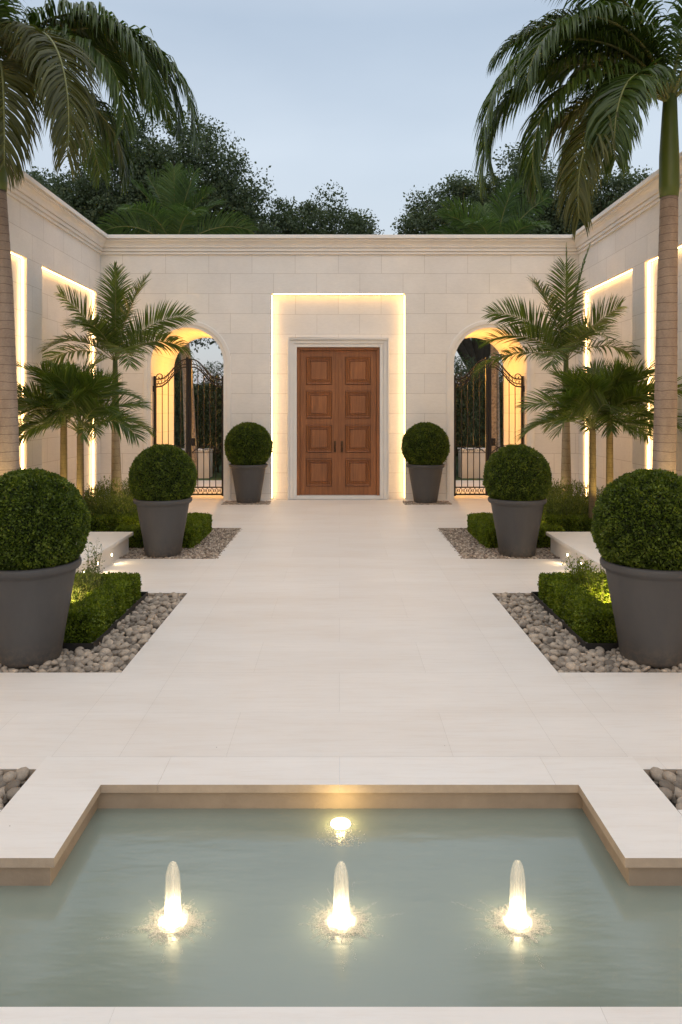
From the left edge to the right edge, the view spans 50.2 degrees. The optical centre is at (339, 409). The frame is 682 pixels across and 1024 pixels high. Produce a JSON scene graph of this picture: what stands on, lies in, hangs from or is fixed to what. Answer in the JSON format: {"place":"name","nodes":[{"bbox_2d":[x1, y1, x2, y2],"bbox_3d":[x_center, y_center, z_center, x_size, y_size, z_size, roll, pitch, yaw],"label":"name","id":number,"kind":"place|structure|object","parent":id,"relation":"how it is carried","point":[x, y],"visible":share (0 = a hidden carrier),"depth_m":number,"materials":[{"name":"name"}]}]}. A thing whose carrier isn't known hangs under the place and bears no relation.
{"place":"outdoors","nodes":[
{"label":"outdoors","id":0,"kind":"place"},
{"bbox_2d":[174,353,205,448],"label":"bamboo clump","id":1,"kind":"object","parent":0,"point":[177,409],"visible":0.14,"depth_m":18.57,"materials":[{"name":"plant"}]},
{"bbox_2d":[193,360,222,473],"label":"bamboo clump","id":2,"kind":"object","parent":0,"point":[212,418],"visible":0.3,"depth_m":18.89,"materials":[{"name":"plant"}]},
{"bbox_2d":[221,501,270,504],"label":"gravel","id":3,"kind":"structure","parent":0,"point":[236,502],"depth_m":12.72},
{"bbox_2d":[2,509,676,807],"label":"soil","id":4,"kind":"structure","parent":0,"point":[184,594],"depth_m":3.34,"materials":[{"name":"soil"}]},
{"bbox_2d":[0,767,29,809],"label":"pebbles","id":5,"kind":"object","parent":4,"relation":"on","point":[11,782],"visible":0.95,"depth_m":3.23,"materials":[{"name":"beige gravel"}]},
{"bbox_2d":[16,352,144,478],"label":"palm tree","id":6,"kind":"object","parent":4,"relation":"on","point":[26,391],"visible":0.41,"depth_m":9.22,"materials":[{"name":"green plant"}]},
{"bbox_2d":[18,362,156,498],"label":"palm tree","id":7,"kind":"object","parent":4,"relation":"on","point":[78,404],"visible":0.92,"depth_m":9.13,"materials":[{"name":"green plant"}]},
{"bbox_2d":[0,592,182,672],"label":"pebbles","id":8,"kind":"object","parent":4,"relation":"on","point":[115,651],"visible":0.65,"depth_m":5.05,"materials":[{"name":"grey gravel"}]},
{"bbox_2d":[0,467,91,667],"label":"potted boxwood","id":9,"kind":"object","parent":8,"relation":"on","point":[45,519],"visible":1,"depth_m":4.64,"materials":[{"name":"green plant"}]},
{"bbox_2d":[84,489,101,514],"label":"shrub","id":10,"kind":"object","parent":4,"relation":"on","point":[90,501],"visible":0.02,"depth_m":10.02,"materials":[{"name":"green plant"}]},
{"bbox_2d":[0,0,200,475],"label":"palm tree","id":11,"kind":"object","parent":4,"relation":"on","point":[106,44],"visible":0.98,"depth_m":7.53,"materials":[{"name":"green plant"}]},
{"bbox_2d":[63,592,147,652],"bbox_3d":[-2.500,1.653,5.745,1.600,0.075,1.430,0,0,0],"label":"bed edging","id":12,"kind":"object","parent":4,"relation":"on","point":[74,646],"visible":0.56,"depth_m":5.22,"materials":[{"name":"stone"}]},
{"bbox_2d":[70,567,105,603],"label":"herb","id":13,"kind":"object","parent":12,"relation":"on","point":[80,589],"visible":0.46,"depth_m":5.75,"materials":[{"name":"green plant"}]},
{"bbox_2d":[82,542,103,591],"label":"herb","id":14,"kind":"object","parent":12,"relation":"on","point":[89,568],"visible":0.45,"depth_m":6.06,"materials":[{"name":"green plant"}]},
{"bbox_2d":[63,570,141,642],"bbox_3d":[-2.465,1.530,5.752,1.525,0.283,1.359,0,0,0],"label":"hedge","id":15,"kind":"object","parent":12,"relation":"on","point":[94,614],"visible":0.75,"depth_m":5.48,"materials":[{"name":"green plant"}]},
{"bbox_2d":[84,475,136,514],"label":"shrub","id":16,"kind":"object","parent":4,"relation":"on","point":[102,487],"visible":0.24,"depth_m":10.43,"materials":[{"name":"green plant"}]},
{"bbox_2d":[86,489,136,531],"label":"shrub","id":17,"kind":"object","parent":4,"relation":"on","point":[112,505],"visible":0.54,"depth_m":9.70,"materials":[{"name":"green plant"}]},
{"bbox_2d":[38,261,196,496],"bbox_3d":[-3.375,-0.283,11.002,2.262,3.911,1.971,0,0,-33],"label":"palm tree","id":18,"kind":"object","parent":4,"relation":"on","point":[112,343],"visible":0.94,"depth_m":10.90,"materials":[{"name":"green plant"}]},
{"bbox_2d":[106,478,136,510],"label":"shrub","id":19,"kind":"object","parent":4,"relation":"on","point":[127,490],"visible":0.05,"depth_m":11.47,"materials":[{"name":"green plant"}]},
{"bbox_2d":[89,510,212,547],"bbox_3d":[-2.518,1.516,9.304,1.632,0.314,1.364,0,0,0],"label":"hedge","id":20,"kind":"object","parent":4,"relation":"on","point":[198,528],"visible":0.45,"depth_m":9.35,"materials":[{"name":"green plant"}]},
{"bbox_2d":[119,528,241,558],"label":"gravel","id":21,"kind":"structure","parent":4,"relation":"on","point":[213,544],"depth_m":8.60,"materials":[{"name":"grey gravel"}]},
{"bbox_2d":[127,444,197,557],"bbox_3d":[-2.020,1.021,8.332,0.788,1.283,0.799,0,0,0],"label":"potted boxwood","id":22,"kind":"object","parent":21,"relation":"on","point":[162,480],"visible":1,"depth_m":8.10,"materials":[{"name":"green plant"}]},
{"bbox_2d":[438,528,559,558],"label":"gravel","id":23,"kind":"structure","parent":4,"relation":"on","point":[465,543],"depth_m":8.60,"materials":[{"name":"grey gravel"}]},
{"bbox_2d":[482,444,552,557],"bbox_3d":[2.029,1.021,8.329,0.799,1.283,0.788,0,0,-30],"label":"potted boxwood","id":24,"kind":"object","parent":23,"relation":"on","point":[517,482],"visible":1,"depth_m":8.10,"materials":[{"name":"green plant"}]},
{"bbox_2d":[466,510,592,548],"bbox_3d":[2.518,1.516,9.304,1.632,0.314,1.364,0,0,0],"label":"hedge","id":25,"kind":"object","parent":4,"relation":"on","point":[481,528],"visible":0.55,"depth_m":9.30,"materials":[{"name":"green plant"}]},
{"bbox_2d":[540,511,548,524],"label":"herb","id":26,"kind":"object","parent":4,"relation":"on","point":[544,521],"visible":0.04,"depth_m":9.13,"materials":[{"name":"green plant"}]},
{"bbox_2d":[543,478,560,510],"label":"shrub","id":27,"kind":"object","parent":4,"relation":"on","point":[554,488],"visible":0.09,"depth_m":11.51,"materials":[{"name":"green plant"}]},
{"bbox_2d":[470,242,640,494],"bbox_3d":[3.322,-0.446,10.898,2.366,4.233,2.032,0,0,-36],"label":"palm tree","id":28,"kind":"object","parent":4,"relation":"on","point":[562,340],"visible":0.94,"depth_m":10.88,"materials":[{"name":"green plant"}]},
{"bbox_2d":[542,490,591,531],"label":"shrub","id":29,"kind":"object","parent":4,"relation":"on","point":[555,504],"visible":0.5,"depth_m":9.66,"materials":[{"name":"green plant"}]},
{"bbox_2d":[544,476,599,511],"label":"shrub","id":30,"kind":"object","parent":4,"relation":"on","point":[578,489],"visible":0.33,"depth_m":10.43,"materials":[{"name":"green plant"}]},
{"bbox_2d":[531,592,618,651],"bbox_3d":[2.500,1.653,5.745,1.600,0.075,1.430,0,0,0],"label":"bed edging","id":31,"kind":"object","parent":4,"relation":"on","point":[605,646],"visible":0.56,"depth_m":5.20,"materials":[{"name":"metal"}]},
{"bbox_2d":[537,571,617,642],"bbox_3d":[2.465,1.530,5.752,1.525,0.283,1.359,0,0,0],"label":"hedge","id":32,"kind":"object","parent":31,"relation":"on","point":[587,616],"visible":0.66,"depth_m":5.43,"materials":[{"name":"green plant"}]},
{"bbox_2d":[561,553,606,591],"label":"herb","id":33,"kind":"object","parent":31,"relation":"on","point":[579,572],"visible":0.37,"depth_m":6.07,"materials":[{"name":"green plant"}]},
{"bbox_2d":[471,0,681,473],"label":"palm tree","id":34,"kind":"object","parent":4,"relation":"on","point":[641,73],"visible":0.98,"depth_m":7.73,"materials":[{"name":"green plant"}]},
{"bbox_2d":[514,357,654,517],"bbox_3d":[3.291,0.504,9.468,2.099,2.331,1.980,0,0,0],"label":"palm tree","id":35,"kind":"object","parent":4,"relation":"on","point":[597,402],"visible":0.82,"depth_m":9.29,"materials":[{"name":"green plant"}]},
{"bbox_2d":[496,592,681,672],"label":"pebbles","id":36,"kind":"object","parent":4,"relation":"on","point":[563,650],"visible":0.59,"depth_m":5.04,"materials":[{"name":"grey gravel"}]},
{"bbox_2d":[590,468,681,667],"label":"potted boxwood","id":37,"kind":"object","parent":36,"relation":"on","point":[636,530],"visible":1,"depth_m":4.64,"materials":[{"name":"green plant"}]},
{"bbox_2d":[577,485,603,513],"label":"shrub","id":38,"kind":"object","parent":4,"relation":"on","point":[601,490],"visible":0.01,"depth_m":10.17,"materials":[{"name":"green plant"}]},
{"bbox_2d":[577,568,610,603],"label":"herb","id":39,"kind":"object","parent":4,"relation":"on","point":[603,593],"visible":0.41,"depth_m":5.72,"materials":[{"name":"green plant"}]},
{"bbox_2d":[538,354,681,484],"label":"palm tree","id":40,"kind":"object","parent":4,"relation":"on","point":[640,373],"visible":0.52,"depth_m":9.29,"materials":[{"name":"green plant"}]},
{"bbox_2d":[650,767,681,809],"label":"pebbles","id":41,"kind":"object","parent":4,"relation":"on","point":[670,784],"visible":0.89,"depth_m":3.23,"materials":[{"name":"beige gravel"}]},
{"bbox_2d":[191,480,488,499],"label":"garden path","id":42,"kind":"structure","parent":0,"point":[456,497],"depth_m":14.85,"materials":[{"name":"stone"}]},
{"bbox_2d":[0,489,681,769],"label":"paving","id":43,"kind":"structure","parent":0,"point":[341,580],"depth_m":4.55,"materials":[{"name":"stone"}]},
{"bbox_2d":[75,532,132,572],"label":"stone platform","id":44,"kind":"structure","parent":43,"relation":"on","point":[115,546],"depth_m":7.86,"materials":[{"name":"stone"}]},
{"bbox_2d":[224,422,272,502],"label":"potted boxwood","id":45,"kind":"object","parent":43,"relation":"on","point":[248,449],"visible":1,"depth_m":12.69,"materials":[{"name":"green plant"}]},
{"bbox_2d":[0,757,681,1023],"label":"reflecting pool","id":46,"kind":"structure","parent":43,"relation":"on","point":[625,804],"depth_m":3.20,"materials":[{"name":"stone"}]},
{"bbox_2d":[0,808,681,1006],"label":"water","id":47,"kind":"structure","parent":46,"relation":"in","point":[258,882],"depth_m":2.55,"materials":[{"name":"teal liquid"}]},
{"bbox_2d":[106,889,213,960],"bbox_3d":[-0.584,1.659,2.482,0.319,0.219,0.336,0,0,32],"label":"fountain jet","id":48,"kind":"object","parent":47,"relation":"on","point":[174,922],"visible":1,"depth_m":2.49,"materials":[{"name":"white liquid"}]},
{"bbox_2d":[319,817,365,846],"bbox_3d":[0.004,1.762,3.041,0.205,0.014,0.207,0,0,0],"label":"pool light","id":49,"kind":"object","parent":47,"relation":"on","point":[340,823],"visible":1,"depth_m":3.07,"materials":[{"name":"white"}]},
{"bbox_2d":[298,892,396,961],"bbox_3d":[0.017,1.659,2.517,0.338,0.219,0.324,0,0,-45],"label":"fountain jet","id":50,"kind":"object","parent":47,"relation":"on","point":[341,922],"visible":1,"depth_m":2.49,"materials":[{"name":"white liquid"}]},
{"bbox_2d":[460,895,552,966],"bbox_3d":[0.565,1.657,2.468,0.331,0.224,0.350,0,0,0],"label":"water splash","id":51,"kind":"object","parent":47,"relation":"on","point":[517,922],"visible":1,"depth_m":2.49,"materials":[{"name":"white liquid"}]},
{"bbox_2d":[401,422,450,502],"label":"potted boxwood","id":52,"kind":"object","parent":43,"relation":"on","point":[425,448],"visible":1,"depth_m":12.69,"materials":[{"name":"green plant"}]},
{"bbox_2d":[546,532,605,572],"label":"stone platform","id":53,"kind":"structure","parent":43,"relation":"on","point":[572,544],"depth_m":7.81,"materials":[{"name":"stone"}]},
{"bbox_2d":[198,457,483,479],"bbox_3d":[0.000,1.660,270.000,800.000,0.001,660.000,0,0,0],"label":"ground","id":54,"kind":"structure","parent":0,"point":[219,476],"depth_m":17.80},
{"bbox_2d":[7,168,107,498],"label":"courtyard wall","id":55,"kind":"structure","parent":54,"relation":"on","point":[55,240],"depth_m":11.09,"materials":[{"name":"stone"}]},
{"bbox_2d":[25,165,116,218],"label":"oak tree","id":56,"kind":"object","parent":54,"relation":"on","point":[40,179],"visible":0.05,"depth_m":22.04,"materials":[{"name":"green plant"}]},
{"bbox_2d":[45,103,283,352],"bbox_3d":[-5.933,-3.792,22.115,8.758,11.000,4.882,0,0,0],"label":"oak tree","id":57,"kind":"object","parent":54,"relation":"on","point":[154,155],"visible":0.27,"depth_m":21.13,"materials":[{"name":"green plant"}]},
{"bbox_2d":[96,161,259,468],"bbox_3d":[-3.854,-2.027,16.763,3.980,7.406,2.574,0,0,0],"label":"palm tree","id":58,"kind":"object","parent":54,"relation":"on","point":[174,216],"visible":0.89,"depth_m":16.89,"materials":[{"name":"green plant"}]},
{"bbox_2d":[183,449,212,477],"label":"planter wall","id":59,"kind":"structure","parent":54,"relation":"on","point":[200,465],"depth_m":17.60,"materials":[{"name":"stone"}]},
{"bbox_2d":[213,179,384,355],"bbox_3d":[-1.547,-2.846,23.919,7.027,9.108,3.822,0,0,0],"label":"oak tree","id":60,"kind":"object","parent":54,"relation":"on","point":[290,221],"visible":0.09,"depth_m":23.26,"materials":[{"name":"green plant"}]},
{"bbox_2d":[100,235,578,499],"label":"courtyard wall","id":61,"kind":"structure","parent":54,"relation":"on","point":[338,352],"depth_m":13.33,"materials":[{"name":"stone"}]},
{"bbox_2d":[153,357,222,495],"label":"metal gate","id":62,"kind":"structure","parent":61,"relation":"attached to","point":[190,442],"depth_m":13.48,"materials":[{"name":"metal"}]},
{"bbox_2d":[300,351,337,494],"bbox_3d":[-0.380,0.244,13.494,0.704,2.673,0.153,0,0,0],"label":"door","id":63,"kind":"structure","parent":61,"relation":"in","point":[318,369],"depth_m":13.50,"materials":[{"name":"brown wood"}]},
{"bbox_2d":[338,351,375,494],"bbox_3d":[0.330,0.244,13.494,0.704,2.673,0.153,0,0,0],"label":"door","id":64,"kind":"structure","parent":61,"relation":"in","point":[356,369],"depth_m":13.50,"materials":[{"name":"brown wood"}]},
{"bbox_2d":[454,357,524,495],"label":"metal gate","id":65,"kind":"structure","parent":61,"relation":"attached to","point":[489,441],"depth_m":13.48,"materials":[{"name":"metal"}]},
{"bbox_2d":[194,385,501,454],"bbox_3d":[-0.018,0.393,26.585,28.432,2.765,1.646,0,0,0],"label":"hedge","id":66,"kind":"object","parent":54,"relation":"on","point":[214,430],"depth_m":26.02,"materials":[{"name":"green plant"}]},
{"bbox_2d":[457,448,484,477],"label":"planter wall","id":67,"kind":"structure","parent":54,"relation":"on","point":[470,464],"depth_m":17.60,"materials":[{"name":"stone"}]},
{"bbox_2d":[390,142,568,441],"bbox_3d":[4.321,-3.341,23.049,6.403,10.099,4.122,0,0,0],"label":"oak tree","id":68,"kind":"object","parent":54,"relation":"on","point":[419,222],"visible":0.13,"depth_m":22.46,"materials":[{"name":"green plant"}]},
{"bbox_2d":[428,176,553,454],"bbox_3d":[3.628,-1.801,16.766,3.769,6.941,2.601,0,0,0],"label":"palm tree","id":69,"kind":"object","parent":54,"relation":"on","point":[489,223],"visible":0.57,"depth_m":16.88,"materials":[{"name":"green plant"}]},
{"bbox_2d":[507,158,653,234],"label":"oak tree","id":70,"kind":"object","parent":54,"relation":"on","point":[609,195],"visible":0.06,"depth_m":22.57,"materials":[{"name":"green plant"}]},
{"bbox_2d":[571,152,681,500],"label":"courtyard wall","id":71,"kind":"structure","parent":54,"relation":"on","point":[621,260],"depth_m":11.18,"materials":[{"name":"stone"}]},
{"bbox_2d":[0,0,681,384],"label":"sky","id":72,"kind":"structure","parent":0,"point":[379,100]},
{"bbox_2d":[402,501,451,504],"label":"gravel","id":73,"kind":"structure","parent":0,"point":[416,503],"depth_m":12.72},
{"bbox_2d":[457,338,484,349],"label":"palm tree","id":74,"kind":"object","parent":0,"point":[478,342],"visible":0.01,"depth_m":21.28,"materials":[{"name":"green plant"}]},
{"bbox_2d":[454,352,503,468],"bbox_3d":[3.269,0.085,18.898,2.592,3.174,1.753,0,0,0],"label":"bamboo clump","id":75,"kind":"object","parent":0,"point":[470,408],"visible":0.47,"depth_m":18.62,"materials":[{"name":"plant"}]},
{"bbox_2d":[473,359,502,447],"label":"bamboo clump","id":76,"kind":"object","parent":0,"point":[501,412],"visible":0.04,"depth_m":18.70,"materials":[{"name":"plant"}]}
]}

